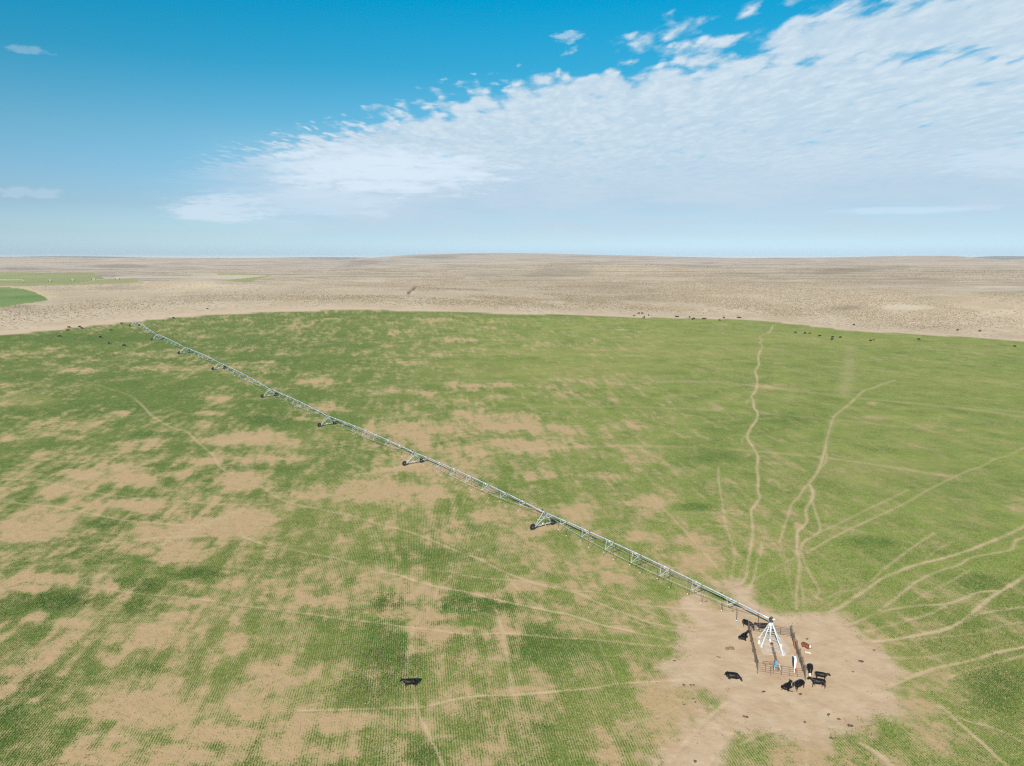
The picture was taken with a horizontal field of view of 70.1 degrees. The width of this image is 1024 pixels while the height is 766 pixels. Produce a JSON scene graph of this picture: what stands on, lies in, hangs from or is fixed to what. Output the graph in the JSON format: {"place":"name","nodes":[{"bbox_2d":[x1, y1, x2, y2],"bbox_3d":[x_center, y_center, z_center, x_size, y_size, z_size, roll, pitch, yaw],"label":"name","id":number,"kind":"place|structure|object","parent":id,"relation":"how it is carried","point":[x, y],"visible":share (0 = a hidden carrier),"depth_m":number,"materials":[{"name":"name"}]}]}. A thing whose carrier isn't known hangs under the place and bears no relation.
{"place":"outdoors","nodes":[
{"label":"outdoors","id":0,"kind":"place"},
{"bbox_2d":[0,272,267,307],"bbox_3d":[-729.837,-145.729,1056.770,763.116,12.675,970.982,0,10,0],"label":"distant field","id":1,"kind":"structure","parent":0,"point":[9,297],"depth_m":1043.64,"materials":[{"name":"green plant"}]},
{"bbox_2d":[0,277,119,282],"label":"pivot irrigator","id":2,"kind":"object","parent":1,"relation":"on","point":[55,278],"visible":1,"depth_m":1038.62,"materials":[{"name":"metal"}]},
{"bbox_2d":[96,274,280,283],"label":"bare field","id":3,"kind":"structure","parent":0,"point":[155,277],"depth_m":1286.64,"materials":[{"name":"beige soil"}]},
{"bbox_2d":[0,310,1023,765],"bbox_3d":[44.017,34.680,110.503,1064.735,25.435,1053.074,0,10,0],"label":"grass field","id":4,"kind":"structure","parent":0,"point":[618,404],"depth_m":178.03,"materials":[{"name":"green plant"}]},
{"bbox_2d":[400,678,416,685],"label":"cow","id":5,"kind":"object","parent":4,"relation":"on","point":[409,681],"visible":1,"depth_m":107.30},
{"bbox_2d":[129,321,784,655],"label":"pivot irrigator","id":6,"kind":"object","parent":4,"relation":"on","point":[553,521],"visible":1,"depth_m":174.90,"materials":[{"name":"metal"}]},
{"bbox_2d":[763,642,776,663],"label":"delivery pipe","id":7,"kind":"object","parent":6,"relation":"attached to","point":[773,650],"visible":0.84,"depth_m":115.61,"materials":[{"name":"orange metal"}]},
{"bbox_2d":[0,253,1023,339],"bbox_3d":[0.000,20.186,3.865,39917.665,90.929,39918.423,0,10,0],"label":"rangeland","id":8,"kind":"structure","parent":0,"point":[957,291],"depth_m":907.10,"materials":[{"name":"beige soil"}]},
{"bbox_2d":[0,264,1023,336],"bbox_3d":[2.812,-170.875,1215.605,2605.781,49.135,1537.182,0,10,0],"label":"scrub","id":9,"kind":"object","parent":8,"relation":"on","point":[628,298],"visible":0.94,"depth_m":766.47,"materials":[{"name":"brown plant"}]},
{"bbox_2d":[0,325,1023,765],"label":"path","id":10,"kind":"structure","parent":0,"point":[916,675],"depth_m":140.22,"materials":[{"name":"beige soil"}]},
{"bbox_2d":[0,308,1023,341],"bbox_3d":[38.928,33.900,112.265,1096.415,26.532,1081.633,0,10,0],"label":"dirt road","id":11,"kind":"structure","parent":0,"point":[106,323],"depth_m":592.91,"materials":[{"name":"beige soil"}]},
{"bbox_2d":[0,0,1023,257],"label":"sky","id":12,"kind":"structure","parent":0,"point":[129,128],"materials":[{"name":"blue"}]},
{"bbox_2d":[648,581,906,765],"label":"dirt ground","id":13,"kind":"structure","parent":0,"point":[845,694],"depth_m":109.64,"materials":[{"name":"beige soil"}]},
{"bbox_2d":[724,671,742,680],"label":"cow","id":14,"kind":"object","parent":13,"relation":"on","point":[732,675],"visible":1,"depth_m":109.73},
{"bbox_2d":[738,630,749,640],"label":"cow","id":15,"kind":"object","parent":13,"relation":"on","point":[743,636],"visible":0.99,"depth_m":121.10},
{"bbox_2d":[742,619,753,629],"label":"cow","id":16,"kind":"object","parent":13,"relation":"on","point":[745,621],"visible":0.88,"depth_m":124.69},
{"bbox_2d":[753,622,768,629],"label":"cow","id":17,"kind":"object","parent":13,"relation":"on","point":[761,625],"visible":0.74,"depth_m":123.70},
{"bbox_2d":[756,637,793,655],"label":"concrete pad","id":18,"kind":"object","parent":13,"relation":"on","point":[784,647],"visible":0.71,"depth_m":119.00,"materials":[{"name":"beige concrete"}]},
{"bbox_2d":[773,660,780,670],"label":"pump","id":19,"kind":"object","parent":13,"relation":"on","point":[775,666],"visible":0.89,"depth_m":111.99,"materials":[{"name":"blue paint"}]},
{"bbox_2d":[748,620,806,680],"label":"pipe fence","id":20,"kind":"object","parent":13,"relation":"on","point":[794,645],"visible":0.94,"depth_m":115.12,"materials":[{"name":"metal"}]},
{"bbox_2d":[781,679,792,691],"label":"cow","id":21,"kind":"object","parent":13,"relation":"on","point":[787,686],"visible":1,"depth_m":106.88},
{"bbox_2d":[793,655,797,673],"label":"control cabinet","id":22,"kind":"object","parent":13,"relation":"on","point":[795,659],"visible":0.98,"depth_m":111.03,"materials":[{"name":"white metal"}]},
{"bbox_2d":[793,679,804,688],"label":"cow","id":23,"kind":"object","parent":13,"relation":"on","point":[799,683],"visible":1,"depth_m":106.59},
{"bbox_2d":[801,642,811,648],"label":"cow","id":24,"kind":"object","parent":13,"relation":"on","point":[805,645],"visible":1,"depth_m":118.49},
{"bbox_2d":[807,663,812,675],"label":"cow","id":25,"kind":"object","parent":13,"relation":"on","point":[810,667],"visible":1,"depth_m":110.82},
{"bbox_2d":[808,677,825,688],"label":"cow","id":26,"kind":"object","parent":13,"relation":"on","point":[820,681],"visible":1,"depth_m":107.31},
{"bbox_2d":[815,671,830,677],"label":"cow","id":27,"kind":"object","parent":13,"relation":"on","point":[822,674],"visible":0.99,"depth_m":109.30}
]}

